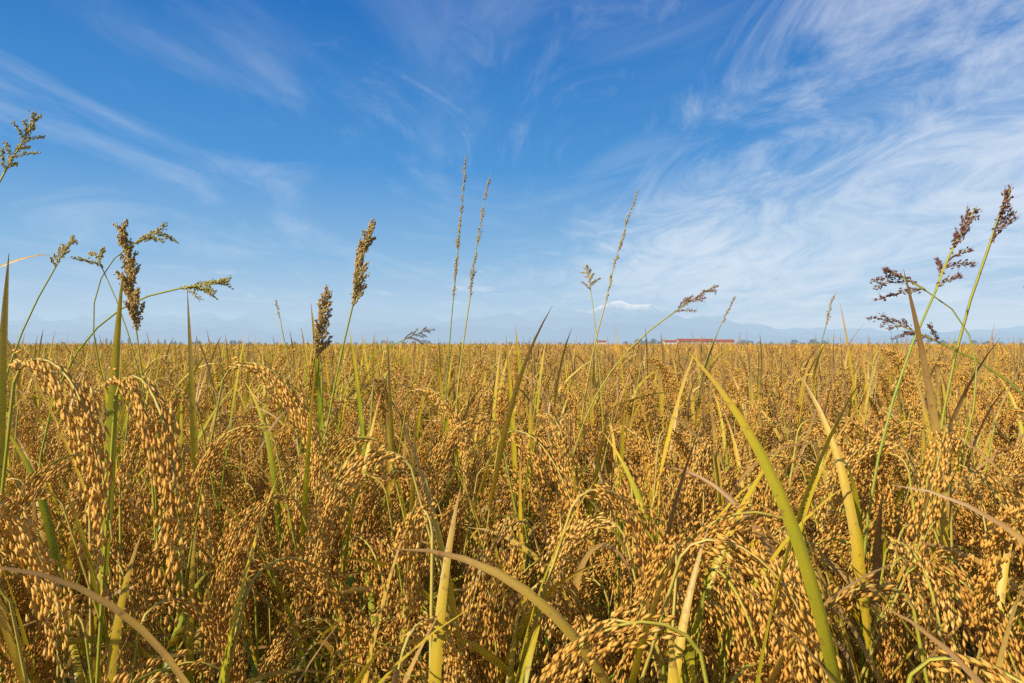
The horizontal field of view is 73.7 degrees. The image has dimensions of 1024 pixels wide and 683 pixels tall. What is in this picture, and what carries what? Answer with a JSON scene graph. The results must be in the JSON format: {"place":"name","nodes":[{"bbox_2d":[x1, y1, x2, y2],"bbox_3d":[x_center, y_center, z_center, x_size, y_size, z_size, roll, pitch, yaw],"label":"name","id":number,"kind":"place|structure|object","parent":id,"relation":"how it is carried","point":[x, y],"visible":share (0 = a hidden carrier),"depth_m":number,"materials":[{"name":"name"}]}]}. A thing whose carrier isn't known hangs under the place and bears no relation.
{"place":"outdoors","nodes":[
{"label":"outdoors","id":0,"kind":"place"},
{"bbox_2d":[0,110,48,266],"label":"weed grass","id":1,"kind":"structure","parent":0,"point":[31,127],"depth_m":1.53,"materials":[{"name":"green plant"}]},
{"bbox_2d":[2,219,234,655],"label":"weed grass","id":2,"kind":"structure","parent":0,"point":[129,291],"depth_m":1.36,"materials":[{"name":"green plant"}]},
{"bbox_2d":[227,299,297,492],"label":"weed grass","id":3,"kind":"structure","parent":0,"point":[285,348],"depth_m":2.60,"materials":[{"name":"green plant"}]},
{"bbox_2d":[325,327,434,447],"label":"weed grass","id":4,"kind":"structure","parent":0,"point":[426,330],"depth_m":2.96,"materials":[{"name":"green plant"}]},
{"bbox_2d":[449,174,491,509],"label":"weed grass","id":5,"kind":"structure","parent":0,"point":[470,291],"depth_m":2.19,"materials":[{"name":"green plant"}]},
{"bbox_2d":[0,255,1023,682],"bbox_3d":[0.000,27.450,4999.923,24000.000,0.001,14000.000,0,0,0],"label":"ground","id":6,"kind":"structure","parent":0,"point":[308,658],"depth_m":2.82,"materials":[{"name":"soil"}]},
{"bbox_2d":[6,235,77,416],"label":"weed grass","id":7,"kind":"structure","parent":6,"relation":"on","point":[63,247],"depth_m":1.87,"materials":[{"name":"green plant"}]},
{"bbox_2d":[34,275,233,660],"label":"weed grass","id":8,"kind":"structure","parent":6,"relation":"on","point":[207,289],"depth_m":1.54,"materials":[{"name":"green plant"}]},
{"bbox_2d":[205,218,375,682],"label":"weed grass","id":9,"kind":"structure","parent":6,"relation":"on","point":[361,249],"depth_m":1.50,"materials":[{"name":"green plant"}]},
{"bbox_2d":[289,284,353,666],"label":"weed grass","id":10,"kind":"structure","parent":6,"relation":"on","point":[324,305],"depth_m":1.61,"materials":[{"name":"green plant"}]},
{"bbox_2d":[440,158,494,530],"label":"weed grass","id":11,"kind":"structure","parent":6,"relation":"on","point":[457,241],"depth_m":2.03,"materials":[{"name":"green plant"}]},
{"bbox_2d":[9,337,1021,344],"bbox_3d":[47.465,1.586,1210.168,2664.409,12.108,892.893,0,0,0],"label":"trees","id":12,"kind":"object","parent":6,"relation":"on","point":[659,342],"visible":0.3,"depth_m":949.13,"materials":[{"name":"green plant"}]},
{"bbox_2d":[577,188,638,680],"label":"weed grass","id":13,"kind":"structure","parent":6,"relation":"on","point":[609,287],"depth_m":2.19,"materials":[{"name":"green plant"}]},
{"bbox_2d":[569,285,717,478],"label":"weed grass","id":14,"kind":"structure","parent":6,"relation":"on","point":[687,300],"depth_m":2.04,"materials":[{"name":"green plant"}]},
{"bbox_2d":[663,339,676,344],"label":"building","id":15,"kind":"structure","parent":6,"relation":"on","point":[672,341],"depth_m":748.24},
{"bbox_2d":[676,338,712,344],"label":"building","id":16,"kind":"structure","parent":6,"relation":"on","point":[696,341],"depth_m":755.74,"materials":[{"name":"tile"}]},
{"bbox_2d":[806,292,842,453],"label":"weed grass","id":17,"kind":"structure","parent":6,"relation":"on","point":[826,322],"depth_m":3.03,"materials":[{"name":"green plant"}]},
{"bbox_2d":[0,300,1023,344],"bbox_3d":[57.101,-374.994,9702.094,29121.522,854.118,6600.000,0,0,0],"label":"alps mountains","id":18,"kind":"structure","parent":0,"point":[633,323],"depth_m":9265.78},
{"bbox_2d":[0,0,1023,331],"label":"sky","id":19,"kind":"structure","parent":0,"point":[780,155],"materials":[{"name":"blue"}]},
{"bbox_2d":[596,340,605,344],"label":"building","id":20,"kind":"structure","parent":0,"point":[602,341],"depth_m":896.64,"materials":[{"name":"white"}]},
{"bbox_2d":[580,264,637,616],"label":"weed grass","id":21,"kind":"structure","parent":0,"point":[591,276],"depth_m":2.56,"materials":[{"name":"green plant"}]},
{"bbox_2d":[691,296,738,419],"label":"weed grass","id":22,"kind":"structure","parent":0,"point":[729,308],"depth_m":3.24,"materials":[{"name":"green plant"}]},
{"bbox_2d":[715,339,734,344],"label":"building","id":23,"kind":"structure","parent":0,"point":[730,341],"depth_m":791.06,"materials":[{"name":"tile"}]},
{"bbox_2d":[833,206,1022,682],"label":"weed grass","id":24,"kind":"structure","parent":0,"point":[956,239],"depth_m":0.98,"materials":[{"name":"green plant"}]},
{"bbox_2d":[863,312,1023,396],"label":"weed grass","id":25,"kind":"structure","parent":0,"point":[929,326],"depth_m":1.39,"materials":[{"name":"green plant"}]},
{"bbox_2d":[930,182,1021,682],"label":"weed grass","id":26,"kind":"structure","parent":0,"point":[1007,199],"depth_m":1.08,"materials":[{"name":"green plant"}]}
]}

